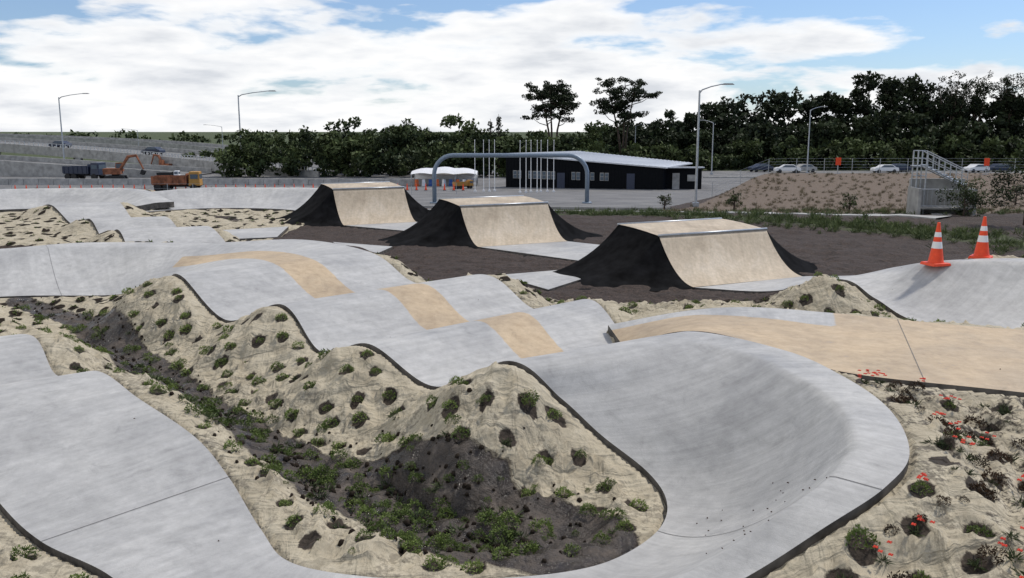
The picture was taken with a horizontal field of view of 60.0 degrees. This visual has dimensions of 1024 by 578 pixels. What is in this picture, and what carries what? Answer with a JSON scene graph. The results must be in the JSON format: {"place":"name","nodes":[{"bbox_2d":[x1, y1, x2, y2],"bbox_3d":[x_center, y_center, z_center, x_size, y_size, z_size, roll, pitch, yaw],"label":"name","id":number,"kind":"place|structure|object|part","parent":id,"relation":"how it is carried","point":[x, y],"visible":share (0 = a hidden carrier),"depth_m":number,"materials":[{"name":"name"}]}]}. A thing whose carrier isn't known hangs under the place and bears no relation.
{"place":"outdoors","nodes":[
{"label":"outdoors","id":0,"kind":"place"},
{"bbox_2d":[0,132,1023,577],"bbox_3d":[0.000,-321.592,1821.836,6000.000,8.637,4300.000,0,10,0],"label":"ground","id":1,"kind":"structure","parent":0,"point":[944,546],"depth_m":11.33,"materials":[{"name":"beige sand"}]},
{"bbox_2d":[58,93,88,158],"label":"street lamp","id":2,"kind":"object","parent":1,"relation":"on","point":[61,122],"visible":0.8,"depth_m":159.17,"materials":[{"name":"metal"}]},
{"bbox_2d":[62,162,106,178],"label":"dump truck","id":3,"kind":"object","parent":1,"relation":"on","point":[93,170],"visible":0.91,"depth_m":132.04,"materials":[{"name":"blue paint"}]},
{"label":"windows","id":4,"kind":"part","parent":3,"relation":"part of","materials":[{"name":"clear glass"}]},
{"bbox_2d":[0,188,173,211],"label":"concrete berm","id":5,"kind":"structure","parent":1,"relation":"on","point":[16,200],"depth_m":48.26,"materials":[{"name":"grey concrete"}]},
{"bbox_2d":[0,155,211,177],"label":"motorway ramp","id":6,"kind":"structure","parent":1,"relation":"on","point":[11,165],"depth_m":143.32,"materials":[{"name":"concrete"}]},
{"bbox_2d":[102,154,145,178],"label":"excavator","id":7,"kind":"object","parent":1,"relation":"on","point":[116,172],"visible":0.94,"depth_m":130.61,"materials":[{"name":"orange paint"}]},
{"bbox_2d":[46,202,224,242],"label":"pump track","id":8,"kind":"structure","parent":1,"relation":"on","point":[105,216],"depth_m":34.46,"materials":[{"name":"concrete"}]},
{"bbox_2d":[0,133,307,157],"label":"motorway ramp","id":9,"kind":"structure","parent":1,"relation":"on","point":[169,144],"depth_m":234.30,"materials":[{"name":"concrete"}]},
{"bbox_2d":[150,154,171,165],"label":"excavator","id":10,"kind":"object","parent":1,"relation":"on","point":[161,162],"visible":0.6,"depth_m":158.26,"materials":[{"name":"orange paint"}]},
{"bbox_2d":[156,170,179,174],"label":"dump truck","id":11,"kind":"object","parent":1,"relation":"on","point":[177,172],"visible":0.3,"depth_m":132.59,"materials":[{"name":"white paint"}]},
{"bbox_2d":[151,171,202,190],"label":"dump truck","id":12,"kind":"object","parent":1,"relation":"on","point":[190,178],"visible":0.84,"depth_m":106.54,"materials":[{"name":"yellow paint"}]},
{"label":"windows","id":13,"kind":"part","parent":12,"relation":"part of","materials":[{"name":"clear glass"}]},
{"bbox_2d":[0,137,389,176],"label":"motorway ramp","id":14,"kind":"structure","parent":1,"relation":"on","point":[76,153],"depth_m":167.67,"materials":[{"name":"concrete"}]},
{"bbox_2d":[49,141,71,147],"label":"motorway car","id":15,"kind":"object","parent":14,"relation":"on","point":[54,143],"visible":0.72,"depth_m":179.88,"materials":[{"name":"grey paint"}]},
{"bbox_2d":[141,147,164,153],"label":"motorway car","id":16,"kind":"object","parent":14,"relation":"on","point":[155,149],"visible":0.79,"depth_m":172.12,"materials":[{"name":"blue paint"}]},
{"bbox_2d":[0,140,319,170],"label":"ramp railing","id":17,"kind":"object","parent":14,"relation":"on","point":[137,152],"visible":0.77,"depth_m":161.91,"materials":[{"name":"metal"}]},
{"bbox_2d":[0,178,459,184],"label":"concrete barrier","id":18,"kind":"object","parent":1,"relation":"on","point":[31,181],"visible":0.77,"depth_m":119.88,"materials":[{"name":"grey concrete"}]},
{"bbox_2d":[11,183,456,193],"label":"roadside fence","id":19,"kind":"object","parent":1,"relation":"on","point":[167,188],"visible":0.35,"depth_m":91.26,"materials":[{"name":"metal"}]},
{"bbox_2d":[14,183,464,190],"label":"roadwork cones","id":20,"kind":"object","parent":1,"relation":"on","point":[444,189],"visible":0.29,"depth_m":108.84,"materials":[{"name":"orange plastic"}]},
{"bbox_2d":[147,187,339,217],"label":"concrete berm","id":21,"kind":"structure","parent":1,"relation":"on","point":[273,198],"depth_m":48.76,"materials":[{"name":"grey concrete"}]},
{"bbox_2d":[237,90,274,148],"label":"street lamp","id":22,"kind":"object","parent":1,"relation":"on","point":[239,109],"visible":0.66,"depth_m":150.69,"materials":[{"name":"metal"}]},
{"bbox_2d":[224,226,288,240],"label":"concrete slab","id":23,"kind":"structure","parent":1,"relation":"on","point":[249,234],"depth_m":35.07,"materials":[{"name":"grey concrete"}]},
{"bbox_2d":[14,297,617,569],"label":"mud clods","id":24,"kind":"object","parent":1,"relation":"on","point":[406,522],"visible":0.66,"depth_m":10.22,"materials":[{"name":"soil"}]},
{"bbox_2d":[267,181,429,226],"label":"jump ramp","id":25,"kind":"structure","parent":1,"relation":"on","point":[347,203],"depth_m":39.51,"materials":[{"name":"wood"}]},
{"bbox_2d":[332,242,392,253],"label":"concrete slab","id":26,"kind":"structure","parent":1,"relation":"on","point":[379,249],"depth_m":30.55,"materials":[{"name":"grey concrete"}]},
{"bbox_2d":[344,222,416,231],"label":"concrete slab","id":27,"kind":"structure","parent":1,"relation":"on","point":[401,227],"depth_m":37.60,"materials":[{"name":"grey concrete"}]},
{"bbox_2d":[181,113,609,177],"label":"distant trees","id":28,"kind":"object","parent":1,"relation":"on","point":[337,155],"visible":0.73,"depth_m":141.15,"materials":[{"name":"green plant"}]},
{"bbox_2d":[410,167,477,185],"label":"white marquee","id":29,"kind":"object","parent":1,"relation":"on","point":[451,173],"visible":0.77,"depth_m":118.10,"materials":[{"name":"fabric"}]},
{"bbox_2d":[0,239,909,577],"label":"pump track","id":30,"kind":"structure","parent":1,"relation":"on","point":[722,441],"depth_m":10.59,"materials":[{"name":"concrete"}]},
{"bbox_2d":[452,180,472,188],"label":"dump truck","id":31,"kind":"object","parent":1,"relation":"on","point":[468,183],"visible":0.87,"depth_m":112.10,"materials":[{"name":"yellow paint"}]},
{"bbox_2d":[482,140,484,191],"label":"flagpole","id":32,"kind":"object","parent":1,"relation":"on","point":[483,190],"visible":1,"depth_m":106.12,"materials":[{"name":"white metal"}]},
{"bbox_2d":[488,140,490,191],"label":"flagpole","id":33,"kind":"object","parent":1,"relation":"on","point":[489,190],"visible":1,"depth_m":105.31,"materials":[{"name":"white metal"}]},
{"bbox_2d":[378,195,602,248],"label":"jump ramp","id":34,"kind":"structure","parent":1,"relation":"on","point":[483,221],"depth_m":32.52,"materials":[{"name":"wood"}]},
{"bbox_2d":[487,119,494,174],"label":"conifer tree","id":35,"kind":"object","parent":1,"relation":"on","point":[490,127],"visible":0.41,"depth_m":147.59,"materials":[{"name":"green plant"}]},
{"bbox_2d":[493,139,495,190],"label":"flagpole","id":36,"kind":"object","parent":1,"relation":"on","point":[494,167],"visible":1,"depth_m":107.08,"materials":[{"name":"white metal"}]},
{"bbox_2d":[494,117,503,171],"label":"conifer tree","id":37,"kind":"object","parent":1,"relation":"on","point":[498,120],"visible":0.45,"depth_m":147.48,"materials":[{"name":"green plant"}]},
{"bbox_2d":[14,128,995,143],"bbox_3d":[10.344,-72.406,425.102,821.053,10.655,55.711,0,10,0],"label":"horizon trees","id":38,"kind":"object","parent":1,"relation":"on","point":[193,137],"visible":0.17,"depth_m":425.93,"materials":[{"name":"green plant"}]},
{"bbox_2d":[430,153,591,203],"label":"steel arch","id":39,"kind":"structure","parent":1,"relation":"on","point":[504,155],"depth_m":69.16,"materials":[{"name":"paint"}]},
{"bbox_2d":[0,186,1023,332],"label":"groundcover","id":40,"kind":"object","parent":1,"relation":"on","point":[106,308],"visible":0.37,"depth_m":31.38,"materials":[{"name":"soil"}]},
{"bbox_2d":[133,289,892,559],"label":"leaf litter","id":41,"kind":"object","parent":1,"relation":"on","point":[707,517],"visible":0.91,"depth_m":8.36,"materials":[{"name":"brown plant"}]},
{"bbox_2d":[10,271,1023,577],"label":"groundcover plants","id":42,"kind":"object","parent":1,"relation":"on","point":[410,541],"visible":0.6,"depth_m":10.36,"materials":[{"name":"green plant"}]},
{"bbox_2d":[34,301,1023,577],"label":"spiky groundcover","id":43,"kind":"object","parent":1,"relation":"on","point":[942,443],"visible":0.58,"depth_m":9.49,"materials":[{"name":"green plant"}]},
{"bbox_2d":[536,140,537,191],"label":"flagpole","id":44,"kind":"object","parent":1,"relation":"on","point":[537,162],"visible":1,"depth_m":102.05,"materials":[{"name":"white metal"}]},
{"bbox_2d":[479,241,598,260],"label":"concrete slab","id":45,"kind":"structure","parent":1,"relation":"on","point":[569,250],"depth_m":30.30,"materials":[{"name":"grey concrete"}]},
{"bbox_2d":[506,270,579,290],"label":"concrete slab","id":46,"kind":"structure","parent":1,"relation":"on","point":[547,280],"depth_m":23.97,"materials":[{"name":"grey concrete"}]},
{"bbox_2d":[422,205,670,209],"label":"kerb","id":47,"kind":"structure","parent":1,"relation":"on","point":[584,208],"depth_m":57.99,"materials":[{"name":"grey concrete"}]},
{"bbox_2d":[546,140,548,191],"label":"flagpole","id":48,"kind":"object","parent":1,"relation":"on","point":[547,190],"visible":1,"depth_m":105.13,"materials":[{"name":"white metal"}]},
{"bbox_2d":[520,79,581,136],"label":"pine tree","id":49,"kind":"object","parent":1,"relation":"on","point":[565,99],"visible":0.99,"depth_m":167.03,"materials":[{"name":"green plant"}]},
{"bbox_2d":[552,140,554,191],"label":"flagpole","id":50,"kind":"object","parent":1,"relation":"on","point":[553,190],"visible":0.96,"depth_m":104.27,"materials":[{"name":"white metal"}]},
{"bbox_2d":[506,158,689,189],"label":"walls","id":51,"kind":"structure","parent":1,"relation":"on","point":[652,178],"depth_m":112.68,"materials":[{"name":"black metal"}]},
{"bbox_2d":[513,171,607,179],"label":"windows","id":52,"kind":"structure","parent":51,"relation":"attached to","point":[573,175],"depth_m":113.70,"materials":[{"name":"grey glass"}]},
{"bbox_2d":[513,170,608,180],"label":"window frames","id":53,"kind":"structure","parent":51,"relation":"attached to","point":[551,175],"depth_m":113.59,"materials":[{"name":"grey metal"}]},
{"bbox_2d":[557,173,634,188],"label":"doors","id":54,"kind":"structure","parent":51,"relation":"attached to","point":[561,180],"depth_m":111.50,"materials":[{"name":"grey paint"}]},
{"bbox_2d":[528,151,692,167],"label":"roof","id":55,"kind":"structure","parent":51,"relation":"on","point":[616,159],"depth_m":117.84,"materials":[{"name":"metal"}]},
{"bbox_2d":[589,76,662,153],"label":"pine tree","id":56,"kind":"object","parent":1,"relation":"on","point":[618,105],"visible":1,"depth_m":166.85,"materials":[{"name":"green plant"}]},
{"bbox_2d":[657,194,671,208],"bbox_3d":[9.611,-5.513,55.954,1.022,1.052,1.033,0,10,0],"label":"young tree","id":57,"kind":"object","parent":1,"relation":"on","point":[662,199],"visible":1,"depth_m":55.86,"materials":[{"name":"green plant"}]},
{"bbox_2d":[666,166,704,188],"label":"annex","id":58,"kind":"object","parent":1,"relation":"on","point":[680,177],"visible":0.77,"depth_m":111.50,"materials":[{"name":"metal"}]},
{"bbox_2d":[553,218,820,290],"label":"jump ramp","id":59,"kind":"structure","parent":1,"relation":"on","point":[704,252],"depth_m":24.55,"materials":[{"name":"wood"}]},
{"bbox_2d":[428,209,951,218],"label":"footpath","id":60,"kind":"structure","parent":1,"relation":"on","point":[913,216],"depth_m":43.38,"materials":[{"name":"grey concrete"}]},
{"bbox_2d":[705,120,713,174],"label":"street lamp","id":61,"kind":"object","parent":1,"relation":"on","point":[711,173],"visible":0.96,"depth_m":148.18,"materials":[{"name":"metal"}]},
{"bbox_2d":[692,83,733,206],"bbox_3d":[13.435,-9.562,59.241,2.470,8.149,0.400,0,10,0],"label":"street lamp","id":62,"kind":"object","parent":1,"relation":"on","point":[695,203],"visible":0.95,"depth_m":59.23,"materials":[{"name":"metal"}]},
{"bbox_2d":[703,177,753,177],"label":"car park kerb","id":63,"kind":"object","parent":1,"relation":"on","point":[727,177],"visible":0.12,"depth_m":138.60,"materials":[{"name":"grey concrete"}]},
{"bbox_2d":[725,190,742,210],"bbox_3d":[12.994,-5.148,51.897,1.073,1.257,0.964,0,10,0],"label":"young tree","id":64,"kind":"object","parent":1,"relation":"on","point":[735,199],"visible":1,"depth_m":51.79,"materials":[{"name":"green plant"}]},
{"bbox_2d":[747,164,773,171],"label":"parked car","id":65,"kind":"object","parent":1,"relation":"on","point":[760,166],"visible":0.84,"depth_m":157.92,"materials":[{"name":"blue paint"}]},
{"bbox_2d":[773,164,800,172],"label":"parked car","id":66,"kind":"object","parent":1,"relation":"on","point":[781,168],"visible":0.77,"depth_m":153.92,"materials":[{"name":"white paint"}]},
{"bbox_2d":[554,206,1023,254],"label":"grass strip","id":67,"kind":"object","parent":1,"relation":"on","point":[923,231],"depth_m":37.65,"materials":[{"name":"green plant"}]},
{"bbox_2d":[560,133,1023,170],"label":"distant shrubs","id":68,"kind":"object","parent":1,"relation":"on","point":[995,147],"visible":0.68,"depth_m":165.34,"materials":[{"name":"green plant"}]},
{"bbox_2d":[797,165,816,172],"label":"parked car","id":69,"kind":"object","parent":1,"relation":"on","point":[808,168],"visible":0.27,"depth_m":155.94,"materials":[{"name":"grey paint"}]},
{"bbox_2d":[599,71,1023,168],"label":"distant forest","id":70,"kind":"object","parent":1,"relation":"on","point":[872,124],"visible":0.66,"depth_m":178.03,"materials":[{"name":"green plant"}]},
{"bbox_2d":[805,106,827,172],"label":"street lamp","id":71,"kind":"object","parent":1,"relation":"on","point":[809,136],"visible":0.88,"depth_m":147.79,"materials":[{"name":"metal"}]},
{"bbox_2d":[834,158,840,173],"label":"roadworks sign","id":72,"kind":"object","parent":1,"relation":"on","point":[838,161],"visible":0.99,"depth_m":83.14,"materials":[{"name":"metal"}]},
{"bbox_2d":[657,170,1023,213],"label":"embankment tussocks","id":73,"kind":"object","parent":1,"relation":"on","point":[831,191],"visible":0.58,"depth_m":65.26,"materials":[{"name":"brown plant"}]},
{"bbox_2d":[839,193,857,209],"bbox_3d":[18.979,-4.852,49.946,1.041,1.123,1.126,0,10,0],"label":"young tree","id":74,"kind":"object","parent":1,"relation":"on","point":[849,205],"visible":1,"depth_m":49.89,"materials":[{"name":"green plant"}]},
{"bbox_2d":[695,258,1023,328],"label":"concrete berm","id":75,"kind":"structure","parent":1,"relation":"on","point":[986,291],"depth_m":18.12,"materials":[{"name":"grey concrete"}]},
{"bbox_2d":[920,222,950,266],"bbox_3d":[8.930,-0.951,18.622,0.433,0.905,0.433,-3,10,-14],"label":"traffic cone","id":76,"kind":"object","parent":75,"relation":"on","point":[935,258],"visible":1,"depth_m":18.55,"materials":[{"name":"orange plastic"}]},
{"bbox_2d":[712,158,1023,193],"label":"wire fence","id":77,"kind":"object","parent":1,"relation":"on","point":[879,170],"visible":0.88,"depth_m":83.73,"materials":[{"name":"metal"}]},
{"bbox_2d":[870,165,898,172],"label":"parked car","id":78,"kind":"object","parent":1,"relation":"on","point":[884,168],"visible":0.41,"depth_m":153.87,"materials":[{"name":"white paint"}]},
{"bbox_2d":[875,73,906,163],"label":"eucalyptus tree","id":79,"kind":"object","parent":1,"relation":"on","point":[889,95],"visible":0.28,"depth_m":182.47,"materials":[{"name":"green plant"}]},
{"bbox_2d":[887,165,911,171],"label":"parked car","id":80,"kind":"object","parent":1,"relation":"on","point":[902,168],"visible":0.42,"depth_m":157.91,"materials":[{"name":"blue paint"}]},
{"bbox_2d":[907,80,935,113],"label":"eucalyptus tree","id":81,"kind":"object","parent":1,"relation":"on","point":[925,111],"visible":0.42,"depth_m":180.15,"materials":[{"name":"green plant"}]},
{"bbox_2d":[857,369,1023,577],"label":"red flowers","id":82,"kind":"object","parent":1,"relation":"on","point":[933,522],"visible":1,"depth_m":7.78,"materials":[{"name":"red plant"}]},
{"bbox_2d":[906,150,977,214],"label":"steel stair tower","id":83,"kind":"structure","parent":1,"relation":"on","point":[922,196],"depth_m":45.61,"materials":[{"name":"grey metal"}]},
{"bbox_2d":[863,379,1023,577],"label":"dark red groundcover","id":84,"kind":"object","parent":1,"relation":"on","point":[992,493],"visible":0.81,"depth_m":7.98,"materials":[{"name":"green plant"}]},
{"bbox_2d":[928,70,978,136],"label":"eucalyptus tree","id":85,"kind":"object","parent":1,"relation":"on","point":[955,97],"visible":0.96,"depth_m":178.74,"materials":[{"name":"green plant"}]},
{"bbox_2d":[935,178,993,216],"bbox_3d":[21.989,-4.275,43.136,2.424,2.492,2.343,0,10,0],"label":"young tree","id":86,"kind":"object","parent":1,"relation":"on","point":[973,200],"visible":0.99,"depth_m":42.93,"materials":[{"name":"green plant"}]},
{"bbox_2d":[963,165,989,172],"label":"parked car","id":87,"kind":"object","parent":1,"relation":"on","point":[976,168],"visible":0.52,"depth_m":155.90,"materials":[{"name":"white paint"}]},
{"bbox_2d":[959,70,999,154],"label":"eucalyptus tree","id":88,"kind":"object","parent":1,"relation":"on","point":[975,101],"visible":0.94,"depth_m":181.16,"materials":[{"name":"green plant"}]},
{"bbox_2d":[968,216,992,258],"bbox_3d":[10.120,-1.108,19.051,0.433,0.905,0.433,8,13,38],"label":"traffic cone","id":89,"kind":"object","parent":1,"relation":"on","point":[981,251],"visible":0.98,"depth_m":18.98,"materials":[{"name":"orange plastic"}]},
{"bbox_2d":[982,158,989,174],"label":"roadworks sign","id":90,"kind":"object","parent":1,"relation":"on","point":[986,162],"visible":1,"depth_m":82.17,"materials":[{"name":"metal"}]},
{"bbox_2d":[987,165,1010,171],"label":"parked car","id":91,"kind":"object","parent":1,"relation":"on","point":[998,168],"visible":0.45,"depth_m":157.80,"materials":[{"name":"blue paint"}]},
{"bbox_2d":[987,150,1023,224],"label":"young tree","id":92,"kind":"object","parent":1,"relation":"on","point":[1007,194],"visible":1,"depth_m":37.99,"materials":[{"name":"green plant"}]},
{"bbox_2d":[988,73,1023,127],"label":"eucalyptus tree","id":93,"kind":"object","parent":1,"relation":"on","point":[1006,92],"visible":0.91,"depth_m":179.37,"materials":[{"name":"green plant"}]},
{"bbox_2d":[1009,185,1023,204],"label":"young tree","id":94,"kind":"object","parent":1,"relation":"on","point":[1015,198],"visible":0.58,"depth_m":59.79,"materials":[{"name":"green plant"}]},
{"bbox_2d":[1013,79,1023,104],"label":"eucalyptus tree","id":95,"kind":"object","parent":1,"relation":"on","point":[1019,85],"visible":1,"depth_m":177.53,"materials":[{"name":"green plant"}]},
{"bbox_2d":[0,0,1023,131],"label":"sky","id":96,"kind":"structure","parent":0,"point":[142,65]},
{"bbox_2d":[561,206,1023,215],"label":"verge grass","id":97,"kind":"structure","parent":0,"point":[784,210],"depth_m":48.51,"materials":[{"name":"green plant"}]},
{"bbox_2d":[608,307,1023,396],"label":"concrete plaza","id":98,"kind":"structure","parent":0,"point":[986,360],"depth_m":12.32,"materials":[{"name":"beige concrete"}]}
]}

